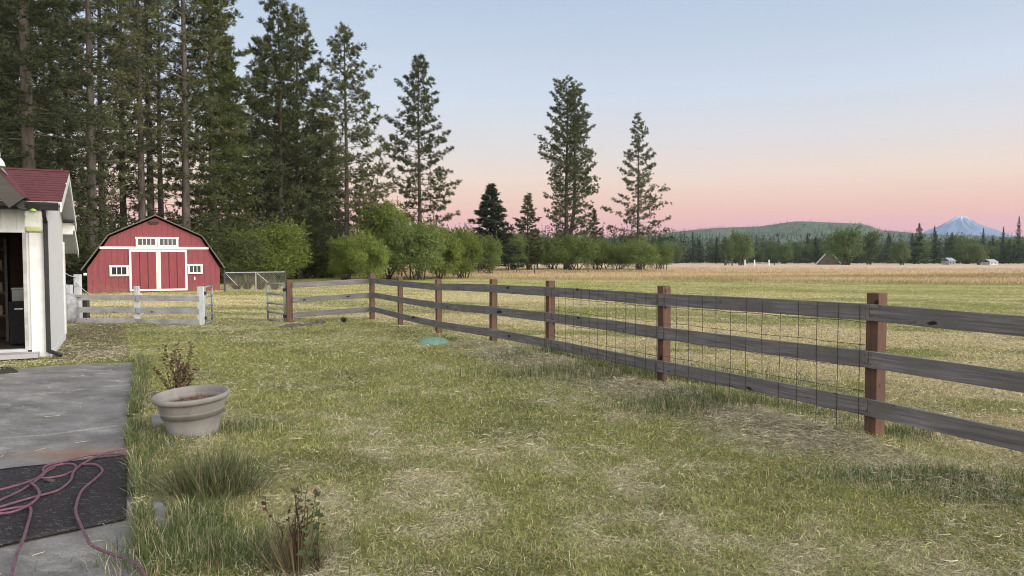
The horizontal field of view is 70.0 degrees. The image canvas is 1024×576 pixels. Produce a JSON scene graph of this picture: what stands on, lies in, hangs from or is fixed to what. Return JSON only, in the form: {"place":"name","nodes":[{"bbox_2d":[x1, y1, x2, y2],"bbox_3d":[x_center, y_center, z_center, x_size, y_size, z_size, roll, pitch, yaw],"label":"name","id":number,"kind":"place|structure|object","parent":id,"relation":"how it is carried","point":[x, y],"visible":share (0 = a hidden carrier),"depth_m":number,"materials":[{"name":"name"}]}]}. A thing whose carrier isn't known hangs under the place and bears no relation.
{"place":"outdoors","nodes":[
{"label":"outdoors","id":0,"kind":"place"},
{"bbox_2d":[0,362,133,438],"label":"patio","id":1,"kind":"structure","parent":0,"point":[95,401],"depth_m":8.28,"materials":[{"name":"concrete"}]},
{"bbox_2d":[0,425,144,575],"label":"patio","id":2,"kind":"structure","parent":0,"point":[18,452],"depth_m":4.20,"materials":[{"name":"concrete"}]},
{"bbox_2d":[0,456,127,545],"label":"outdoor rug","id":3,"kind":"object","parent":2,"relation":"on","point":[102,499],"visible":0.88,"depth_m":4.80,"materials":[{"name":"black fabric"}]},
{"bbox_2d":[0,446,146,575],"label":"garden hose","id":4,"kind":"object","parent":3,"relation":"on","point":[50,480],"visible":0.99,"depth_m":4.82,"materials":[{"name":"red rubber"}]},
{"bbox_2d":[0,261,1023,575],"bbox_3d":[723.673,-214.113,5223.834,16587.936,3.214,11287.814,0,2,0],"label":"ground","id":5,"kind":"structure","parent":0,"point":[618,421],"depth_m":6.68,"materials":[{"name":"green plant"}]},
{"bbox_2d":[0,167,78,361],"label":"house","id":6,"kind":"structure","parent":5,"relation":"on","point":[37,267],"depth_m":11.82,"materials":[{"name":"white wood"}]},
{"bbox_2d":[0,238,10,340],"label":"tool shelf","id":7,"kind":"object","parent":6,"relation":"in","point":[6,270],"visible":0.88,"depth_m":12.77,"materials":[{"name":"brown wood"}]},
{"bbox_2d":[9,301,24,344],"bbox_3d":[-8.378,0.583,12.466,0.280,0.720,0.412,-1,3,-28],"label":"storage cabinet","id":8,"kind":"object","parent":6,"relation":"in","point":[16,323],"visible":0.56,"depth_m":12.28,"materials":[{"name":"black metal"}]},
{"bbox_2d":[11,287,23,301],"bbox_3d":[-8.372,0.108,12.456,0.240,0.230,0.280,-1,3,-28],"label":"storage box","id":9,"kind":"object","parent":8,"relation":"on","point":[17,293],"visible":0.59,"depth_m":12.33,"materials":[{"name":"grey plastic"}]},
{"bbox_2d":[0,0,79,168],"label":"fir tree","id":10,"kind":"object","parent":5,"relation":"on","point":[44,138],"visible":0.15,"depth_m":46.11,"materials":[{"name":"green plant"}]},
{"bbox_2d":[1,0,86,185],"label":"forest tree","id":11,"kind":"object","parent":5,"relation":"on","point":[18,129],"visible":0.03,"depth_m":65.02,"materials":[{"name":"green plant"}]},
{"bbox_2d":[16,0,116,277],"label":"fir tree","id":12,"kind":"object","parent":5,"relation":"on","point":[64,94],"visible":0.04,"depth_m":58.88,"materials":[{"name":"green plant"}]},
{"bbox_2d":[0,0,151,290],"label":"fir tree","id":13,"kind":"object","parent":5,"relation":"on","point":[37,14],"visible":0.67,"depth_m":39.55,"materials":[{"name":"green plant"}]},
{"bbox_2d":[66,273,92,317],"bbox_3d":[-12.323,0.164,20.845,1.361,1.957,0.238,0,2,0],"label":"white post","id":14,"kind":"object","parent":5,"relation":"on","point":[77,286],"visible":0.53,"depth_m":20.81,"materials":[{"name":"white wood"}]},
{"bbox_2d":[65,218,97,285],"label":"understorey shrub","id":15,"kind":"object","parent":5,"relation":"on","point":[70,269],"visible":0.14,"depth_m":45.83,"materials":[{"name":"green plant"}]},
{"bbox_2d":[18,0,166,284],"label":"pine tree","id":16,"kind":"object","parent":5,"relation":"on","point":[90,95],"visible":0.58,"depth_m":49.58,"materials":[{"name":"green plant"}]},
{"bbox_2d":[65,205,126,284],"bbox_3d":[-30.936,-2.876,51.736,8.278,6.096,7.617,-2,3,-33],"label":"understorey shrub","id":17,"kind":"object","parent":5,"relation":"on","point":[104,227],"visible":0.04,"depth_m":51.15,"materials":[{"name":"green plant"}]},
{"bbox_2d":[52,0,153,229],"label":"pine tree","id":18,"kind":"object","parent":5,"relation":"on","point":[117,154],"visible":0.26,"depth_m":55.26,"materials":[{"name":"green plant"}]},
{"bbox_2d":[80,0,171,226],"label":"pine tree","id":19,"kind":"object","parent":5,"relation":"on","point":[125,213],"visible":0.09,"depth_m":59.30,"materials":[{"name":"green plant"}]},
{"bbox_2d":[66,285,204,324],"bbox_3d":[-10.275,0.577,19.971,4.328,1.300,0.288,1,2,13],"label":"board fence","id":20,"kind":"object","parent":5,"relation":"on","point":[137,310],"visible":0.66,"depth_m":19.90,"materials":[{"name":"white wood"}]},
{"bbox_2d":[66,293,77,322],"bbox_3d":[-12.193,0.554,20.115,0.431,0.830,0.498,1,3,30],"label":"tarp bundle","id":21,"kind":"object","parent":20,"relation":"attached to","point":[71,306],"visible":0.62,"depth_m":20.02,"materials":[{"name":"white plastic"}]},
{"bbox_2d":[204,285,212,324],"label":"tube gate","id":22,"kind":"structure","parent":20,"relation":"attached to","point":[211,304],"depth_m":19.98,"materials":[{"name":"grey metal"}]},
{"bbox_2d":[93,0,190,221],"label":"pine tree","id":23,"kind":"object","parent":5,"relation":"on","point":[142,195],"visible":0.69,"depth_m":53.48,"materials":[{"name":"green plant"}]},
{"bbox_2d":[96,0,195,216],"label":"pine tree","id":24,"kind":"object","parent":5,"relation":"on","point":[150,152],"visible":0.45,"depth_m":56.29,"materials":[{"name":"green plant"}]},
{"bbox_2d":[107,0,193,221],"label":"pine tree","id":25,"kind":"object","parent":5,"relation":"on","point":[161,202],"visible":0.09,"depth_m":65.46,"materials":[{"name":"green plant"}]},
{"bbox_2d":[81,215,224,292],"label":"barn","id":26,"kind":"structure","parent":5,"relation":"on","point":[154,253],"depth_m":40.72,"materials":[{"name":"red wood"}]},
{"bbox_2d":[109,265,128,275],"bbox_3d":[-21.492,-0.943,40.000,0.964,0.590,0.074,-1,3,-26],"label":"window","id":27,"kind":"structure","parent":26,"relation":"in","point":[115,270],"depth_m":40.01,"materials":[{"name":"white paint"}]},
{"bbox_2d":[129,249,158,290],"bbox_3d":[-20.392,-0.980,40.515,1.442,2.301,0.063,-1,3,-26],"label":"door","id":28,"kind":"structure","parent":26,"relation":"in","point":[143,264],"depth_m":40.50,"materials":[{"name":"red paint"}]},
{"bbox_2d":[135,237,156,246],"bbox_3d":[-20.262,-2.559,40.533,1.112,0.532,0.074,-1,3,-26],"label":"window","id":29,"kind":"structure","parent":26,"relation":"in","point":[140,241],"depth_m":40.53,"materials":[{"name":"white paint"}]},
{"bbox_2d":[157,237,178,246],"bbox_3d":[-19.289,-2.579,41.007,1.104,0.532,0.074,-1,3,-26],"label":"window","id":30,"kind":"structure","parent":26,"relation":"in","point":[162,241],"depth_m":41.00,"materials":[{"name":"white paint"}]},
{"bbox_2d":[158,250,187,290],"bbox_3d":[-19.077,-1.006,41.156,1.462,2.301,0.063,-1,3,-26],"label":"door","id":31,"kind":"structure","parent":26,"relation":"in","point":[172,263],"depth_m":41.13,"materials":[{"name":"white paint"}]},
{"bbox_2d":[187,264,202,273],"bbox_3d":[-18.057,-1.084,41.671,0.823,0.554,0.074,-1,3,-26],"label":"window","id":32,"kind":"structure","parent":26,"relation":"in","point":[192,268],"depth_m":41.68,"materials":[{"name":"white paint"}]},
{"bbox_2d":[152,478,166,528],"bbox_3d":[-2.312,1.470,4.792,0.084,0.165,1.285,-1,3,-28],"label":"paving strip","id":33,"kind":"object","parent":5,"relation":"on","point":[159,511],"visible":0.12,"depth_m":4.58,"materials":[{"name":"concrete"}]},
{"bbox_2d":[118,203,220,233],"bbox_3d":[-26.483,-3.382,57.165,9.141,6.651,9.934,2,3,34],"label":"understorey shrub","id":34,"kind":"object","parent":5,"relation":"on","point":[199,230],"visible":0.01,"depth_m":56.10,"materials":[{"name":"green plant"}]},
{"bbox_2d":[151,341,199,389],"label":"dead shrub","id":35,"kind":"object","parent":5,"relation":"on","point":[178,379],"visible":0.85,"depth_m":7.97,"materials":[{"name":"brown plant"}]},
{"bbox_2d":[126,0,247,229],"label":"pine tree","id":36,"kind":"object","parent":5,"relation":"on","point":[186,162],"visible":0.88,"depth_m":54.31,"materials":[{"name":"green plant"}]},
{"bbox_2d":[151,384,229,438],"bbox_3d":[-2.901,1.129,6.621,0.661,0.408,0.660,0,2,0],"label":"planter pot","id":37,"kind":"object","parent":5,"relation":"on","point":[195,410],"visible":0.98,"depth_m":6.46,"materials":[{"name":"ceramic"}]},
{"bbox_2d":[171,212,244,255],"bbox_3d":[-24.427,-3.100,57.132,8.379,6.096,9.106,0,2,3],"label":"understorey shrub","id":38,"kind":"object","parent":5,"relation":"on","point":[210,231],"visible":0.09,"depth_m":55.74,"materials":[{"name":"green plant"}]},
{"bbox_2d":[114,435,302,506],"bbox_3d":[-2.066,1.222,4.930,1.242,0.348,1.030,0,2,0],"label":"grass tuft","id":39,"kind":"object","parent":5,"relation":"on","point":[227,474],"visible":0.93,"depth_m":4.87,"materials":[{"name":"green plant"}]},
{"bbox_2d":[157,0,272,268],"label":"fir tree","id":40,"kind":"object","parent":5,"relation":"on","point":[220,168],"visible":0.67,"depth_m":56.72,"materials":[{"name":"green plant"}]},
{"bbox_2d":[193,34,257,224],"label":"forest tree","id":41,"kind":"object","parent":5,"relation":"on","point":[233,76],"visible":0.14,"depth_m":74.95,"materials":[{"name":"green plant"}]},
{"bbox_2d":[188,224,280,283],"bbox_3d":[-21.452,-2.525,55.733,7.479,4.988,8.127,1,3,31],"label":"understorey shrub","id":42,"kind":"object","parent":5,"relation":"on","point":[242,244],"visible":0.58,"depth_m":54.57,"materials":[{"name":"green plant"}]},
{"bbox_2d":[213,225,269,280],"bbox_3d":[-20.656,-2.479,55.844,4.486,4.687,4.286,-1,2,-13],"label":"bush","id":43,"kind":"object","parent":5,"relation":"on","point":[248,234],"visible":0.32,"depth_m":55.20,"materials":[{"name":"green plant"}]},
{"bbox_2d":[198,202,285,279],"bbox_3d":[-22.888,-3.676,61.978,8.656,6.928,9.407,-2,3,-42],"label":"understorey shrub","id":44,"kind":"object","parent":5,"relation":"on","point":[259,226],"visible":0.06,"depth_m":60.55,"materials":[{"name":"green plant"}]},
{"bbox_2d":[223,270,285,291],"bbox_3d":[-14.630,-0.417,41.754,3.553,1.207,0.109,-2,3,-37],"label":"chain link fence","id":45,"kind":"object","parent":5,"relation":"on","point":[238,284],"visible":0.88,"depth_m":41.39,"materials":[{"name":"grey metal"}]},
{"bbox_2d":[246,129,293,229],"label":"forest tree","id":46,"kind":"object","parent":5,"relation":"on","point":[265,218],"visible":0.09,"depth_m":73.19,"materials":[{"name":"green plant"}]},
{"bbox_2d":[223,40,317,225],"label":"forest tree","id":47,"kind":"object","parent":5,"relation":"on","point":[253,95],"visible":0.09,"depth_m":80.39,"materials":[{"name":"green plant"}]},
{"bbox_2d":[250,215,313,281],"bbox_3d":[-18.433,-2.978,57.934,6.350,5.528,6.066,-2,3,-44],"label":"bush","id":48,"kind":"object","parent":5,"relation":"on","point":[289,257],"visible":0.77,"depth_m":57.15,"materials":[{"name":"green plant"}]},
{"bbox_2d":[222,0,352,279],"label":"pine tree","id":49,"kind":"object","parent":5,"relation":"on","point":[280,57],"visible":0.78,"depth_m":64.50,"materials":[{"name":"green plant"}]},
{"bbox_2d":[245,3,342,278],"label":"pine tree","id":50,"kind":"object","parent":5,"relation":"on","point":[305,42],"visible":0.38,"depth_m":68.45,"materials":[{"name":"green plant"}]},
{"bbox_2d":[225,475,382,575],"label":"dry weed","id":51,"kind":"object","parent":5,"relation":"on","point":[293,560],"visible":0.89,"depth_m":3.71,"materials":[{"name":"brown plant"}]},
{"bbox_2d":[284,221,338,277],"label":"understorey shrub","id":52,"kind":"object","parent":5,"relation":"on","point":[317,241],"visible":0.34,"depth_m":70.70,"materials":[{"name":"green plant"}]},
{"bbox_2d":[297,490,328,574],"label":"green weed","id":53,"kind":"object","parent":5,"relation":"on","point":[312,552],"visible":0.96,"depth_m":3.71,"materials":[{"name":"green plant"}]},
{"bbox_2d":[288,108,339,227],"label":"forest tree","id":54,"kind":"object","parent":5,"relation":"on","point":[310,124],"visible":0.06,"depth_m":83.08,"materials":[{"name":"green plant"}]},
{"bbox_2d":[301,163,336,276],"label":"forest tree","id":55,"kind":"object","parent":5,"relation":"on","point":[331,216],"visible":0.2,"depth_m":75.54,"materials":[{"name":"green plant"}]},
{"bbox_2d":[295,216,354,277],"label":"understorey shrub","id":56,"kind":"object","parent":5,"relation":"on","point":[337,230],"visible":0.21,"depth_m":72.03,"materials":[{"name":"green plant"}]},
{"bbox_2d":[301,112,360,221],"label":"forest tree","id":57,"kind":"object","parent":5,"relation":"on","point":[353,217],"visible":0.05,"depth_m":91.32,"materials":[{"name":"green plant"}]},
{"bbox_2d":[320,155,350,232],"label":"forest tree","id":58,"kind":"object","parent":5,"relation":"on","point":[336,213],"visible":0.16,"depth_m":79.64,"materials":[{"name":"green plant"}]},
{"bbox_2d":[324,232,361,279],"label":"bush","id":59,"kind":"object","parent":5,"relation":"on","point":[338,262],"visible":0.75,"depth_m":61.42,"materials":[{"name":"green plant"}]},
{"bbox_2d":[291,19,398,278],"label":"pine tree","id":60,"kind":"object","parent":5,"relation":"on","point":[345,37],"visible":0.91,"depth_m":66.69,"materials":[{"name":"green plant"}]},
{"bbox_2d":[340,162,376,234],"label":"forest tree","id":61,"kind":"object","parent":5,"relation":"on","point":[357,199],"visible":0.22,"depth_m":91.45,"materials":[{"name":"green plant"}]},
{"bbox_2d":[344,230,393,278],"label":"bush","id":62,"kind":"object","parent":5,"relation":"on","point":[367,249],"visible":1,"depth_m":59.29,"materials":[{"name":"green plant"}]},
{"bbox_2d":[348,196,421,278],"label":"bush","id":63,"kind":"object","parent":5,"relation":"on","point":[385,208],"visible":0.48,"depth_m":66.98,"materials":[{"name":"green plant"}]},
{"bbox_2d":[367,52,461,274],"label":"pine tree","id":64,"kind":"object","parent":5,"relation":"on","point":[418,165],"visible":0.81,"depth_m":77.05,"materials":[{"name":"green plant"}]},
{"bbox_2d":[378,214,450,279],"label":"bush","id":65,"kind":"object","parent":5,"relation":"on","point":[429,255],"visible":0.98,"depth_m":65.25,"materials":[{"name":"green plant"}]},
{"bbox_2d":[417,337,448,344],"bbox_3d":[-1.465,0.993,13.659,0.616,0.148,0.616,0,2,0],"label":"septic lid","id":66,"kind":"object","parent":5,"relation":"on","point":[432,340],"visible":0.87,"depth_m":13.49,"materials":[{"name":"teal plastic"}]},
{"bbox_2d":[417,221,466,278],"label":"bush","id":67,"kind":"object","parent":5,"relation":"on","point":[455,245],"visible":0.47,"depth_m":69.39,"materials":[{"name":"green plant"}]},
{"bbox_2d":[444,225,488,277],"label":"bush","id":68,"kind":"object","parent":5,"relation":"on","point":[469,259],"visible":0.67,"depth_m":71.47,"materials":[{"name":"green plant"}]},
{"bbox_2d":[475,230,504,273],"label":"bush","id":69,"kind":"object","parent":5,"relation":"on","point":[492,250],"visible":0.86,"depth_m":91.45,"materials":[{"name":"green plant"}]},
{"bbox_2d":[467,183,526,270],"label":"spruce tree","id":70,"kind":"object","parent":5,"relation":"on","point":[493,220],"visible":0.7,"depth_m":111.01,"materials":[{"name":"green plant"}]},
{"bbox_2d":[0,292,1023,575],"bbox_3d":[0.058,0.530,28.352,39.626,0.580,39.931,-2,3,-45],"label":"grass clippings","id":71,"kind":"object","parent":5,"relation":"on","point":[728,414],"depth_m":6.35,"materials":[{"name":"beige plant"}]},
{"bbox_2d":[502,230,530,269],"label":"field bush","id":72,"kind":"object","parent":5,"relation":"on","point":[518,242],"visible":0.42,"depth_m":116.20,"materials":[{"name":"green plant"}]},
{"bbox_2d":[32,342,1023,575],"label":"long grass","id":73,"kind":"structure","parent":5,"relation":"on","point":[177,533],"depth_m":5.17,"materials":[{"name":"green plant"}]},
{"bbox_2d":[513,193,543,269],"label":"young pine","id":74,"kind":"object","parent":5,"relation":"on","point":[530,216],"visible":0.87,"depth_m":119.31,"materials":[{"name":"green plant"}]},
{"bbox_2d":[519,236,548,269],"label":"field bush","id":75,"kind":"object","parent":5,"relation":"on","point":[534,261],"visible":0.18,"depth_m":122.37,"materials":[{"name":"green plant"}]},
{"bbox_2d":[538,237,574,269],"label":"field bush","id":76,"kind":"object","parent":5,"relation":"on","point":[546,243],"visible":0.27,"depth_m":129.26,"materials":[{"name":"green plant"}]},
{"bbox_2d":[533,76,600,269],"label":"twin pine","id":77,"kind":"object","parent":5,"relation":"on","point":[573,117],"visible":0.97,"depth_m":126.41,"materials":[{"name":"green plant"}]},
{"bbox_2d":[544,231,604,270],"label":"field bush","id":78,"kind":"object","parent":5,"relation":"on","point":[561,249],"visible":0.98,"depth_m":116.46,"materials":[{"name":"green plant"}]},
{"bbox_2d":[585,208,602,268],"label":"young pine","id":79,"kind":"object","parent":5,"relation":"on","point":[595,229],"visible":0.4,"depth_m":133.37,"materials":[{"name":"green plant"}]},
{"bbox_2d":[581,238,623,269],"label":"field bush","id":80,"kind":"object","parent":5,"relation":"on","point":[603,248],"visible":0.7,"depth_m":122.55,"materials":[{"name":"green plant"}]},
{"bbox_2d":[605,239,634,268],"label":"field bush","id":81,"kind":"object","parent":5,"relation":"on","point":[622,264],"visible":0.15,"depth_m":127.36,"materials":[{"name":"green plant"}]},
{"bbox_2d":[600,112,676,268],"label":"pine tree","id":82,"kind":"object","parent":5,"relation":"on","point":[639,184],"visible":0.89,"depth_m":130.68,"materials":[{"name":"green plant"}]},
{"bbox_2d":[616,235,662,269],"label":"field bush","id":83,"kind":"object","parent":5,"relation":"on","point":[643,251],"visible":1,"depth_m":118.98,"materials":[{"name":"green plant"}]},
{"bbox_2d":[286,273,1023,451],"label":"rail fence","id":84,"kind":"object","parent":5,"relation":"on","point":[876,313],"visible":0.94,"depth_m":7.23,"materials":[{"name":"wood"}]},
{"bbox_2d":[266,283,285,321],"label":"tube gate","id":85,"kind":"structure","parent":84,"relation":"attached to","point":[284,300],"depth_m":20.22,"materials":[{"name":"grey metal"}]},
{"bbox_2d":[288,266,1023,286],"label":"meadow grass","id":86,"kind":"structure","parent":5,"relation":"on","point":[846,271],"depth_m":85.31,"materials":[{"name":"beige plant"}]},
{"bbox_2d":[648,239,676,268],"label":"field bush","id":87,"kind":"object","parent":5,"relation":"on","point":[666,254],"visible":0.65,"depth_m":127.20,"materials":[{"name":"green plant"}]},
{"bbox_2d":[334,220,1023,262],"bbox_3d":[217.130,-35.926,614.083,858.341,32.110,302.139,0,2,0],"label":"wood","id":88,"kind":"object","parent":5,"relation":"on","point":[761,243],"visible":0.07,"depth_m":506.65,"materials":[{"name":"green plant"}]},
{"bbox_2d":[433,338,979,460],"bbox_3d":[1.026,1.119,9.626,2.380,0.273,9.460,-1,3,-24],"label":"raked hay","id":89,"kind":"object","parent":5,"relation":"on","point":[549,358],"visible":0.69,"depth_m":7.09,"materials":[{"name":"beige plant"}]},
{"bbox_2d":[719,238,734,264],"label":"round tree","id":90,"kind":"object","parent":5,"relation":"on","point":[724,247],"visible":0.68,"depth_m":298.79,"materials":[{"name":"green plant"}]},
{"bbox_2d":[728,228,756,264],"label":"round tree","id":91,"kind":"object","parent":5,"relation":"on","point":[745,250],"visible":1,"depth_m":248.88,"materials":[{"name":"green plant"}]},
{"bbox_2d":[770,241,793,263],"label":"field edge tree","id":92,"kind":"object","parent":5,"relation":"on","point":[781,253],"visible":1,"depth_m":405.44,"materials":[{"name":"green plant"}]},
{"bbox_2d":[791,242,804,262],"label":"field edge tree","id":93,"kind":"object","parent":5,"relation":"on","point":[798,248],"visible":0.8,"depth_m":430.86,"materials":[{"name":"green plant"}]},
{"bbox_2d":[802,243,816,262],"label":"field edge tree","id":94,"kind":"object","parent":5,"relation":"on","point":[807,255],"visible":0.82,"depth_m":432.17,"materials":[{"name":"green plant"}]},
{"bbox_2d":[816,251,841,264],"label":"frame house","id":95,"kind":"structure","parent":5,"relation":"on","point":[824,259],"depth_m":311.94,"materials":[{"name":"wood"}]},
{"bbox_2d":[822,223,866,264],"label":"round tree","id":96,"kind":"object","parent":5,"relation":"on","point":[837,245],"visible":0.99,"depth_m":285.15,"materials":[{"name":"green plant"}]},
{"bbox_2d":[856,230,884,264],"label":"round tree","id":97,"kind":"object","parent":5,"relation":"on","point":[872,251],"visible":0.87,"depth_m":318.16,"materials":[{"name":"green plant"}]},
{"bbox_2d":[888,238,913,264],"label":"round tree","id":98,"kind":"object","parent":5,"relation":"on","point":[901,247],"visible":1,"depth_m":308.43,"materials":[{"name":"green plant"}]},
{"bbox_2d":[904,223,934,263],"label":"conifer","id":99,"kind":"object","parent":5,"relation":"on","point":[919,228],"visible":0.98,"depth_m":388.20,"materials":[{"name":"green plant"}]},
{"bbox_2d":[955,240,987,263],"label":"field edge tree","id":100,"kind":"object","parent":5,"relation":"on","point":[964,250],"visible":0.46,"depth_m":397.94,"materials":[{"name":"green plant"}]},
{"bbox_2d":[966,241,989,264],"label":"round tree","id":101,"kind":"object","parent":5,"relation":"on","point":[976,252],"visible":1,"depth_m":328.84,"materials":[{"name":"green plant"}]},
{"bbox_2d":[997,226,1009,263],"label":"conifer","id":102,"kind":"object","parent":5,"relation":"on","point":[1002,259],"visible":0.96,"depth_m":398.83,"materials":[{"name":"green plant"}]},
{"bbox_2d":[1010,216,1023,263],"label":"conifer","id":103,"kind":"object","parent":5,"relation":"on","point":[1018,249],"visible":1,"depth_m":388.87,"materials":[{"name":"green plant"}]},
{"bbox_2d":[0,0,1023,237],"label":"sky","id":104,"kind":"structure","parent":0,"point":[892,115],"materials":[{"name":"blue"}]},
{"bbox_2d":[608,221,1021,255],"bbox_3d":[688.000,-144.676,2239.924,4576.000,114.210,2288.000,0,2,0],"label":"hill","id":105,"kind":"structure","parent":0,"point":[765,230],"depth_m":1996.97,"materials":[{"name":"green plant"}]},
{"bbox_2d":[628,220,1022,256],"bbox_3d":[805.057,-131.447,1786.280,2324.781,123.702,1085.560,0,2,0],"label":"hill forest","id":106,"kind":"object","parent":105,"relation":"on","point":[784,235],"visible":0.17,"depth_m":1921.64,"materials":[{"name":"green plant"}]},
{"bbox_2d":[922,216,1013,236],"bbox_3d":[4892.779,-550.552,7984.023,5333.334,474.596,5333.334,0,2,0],"label":"mountain","id":107,"kind":"structure","parent":0,"point":[960,224],"depth_m":7772.01,"materials":[{"name":"white snow"}]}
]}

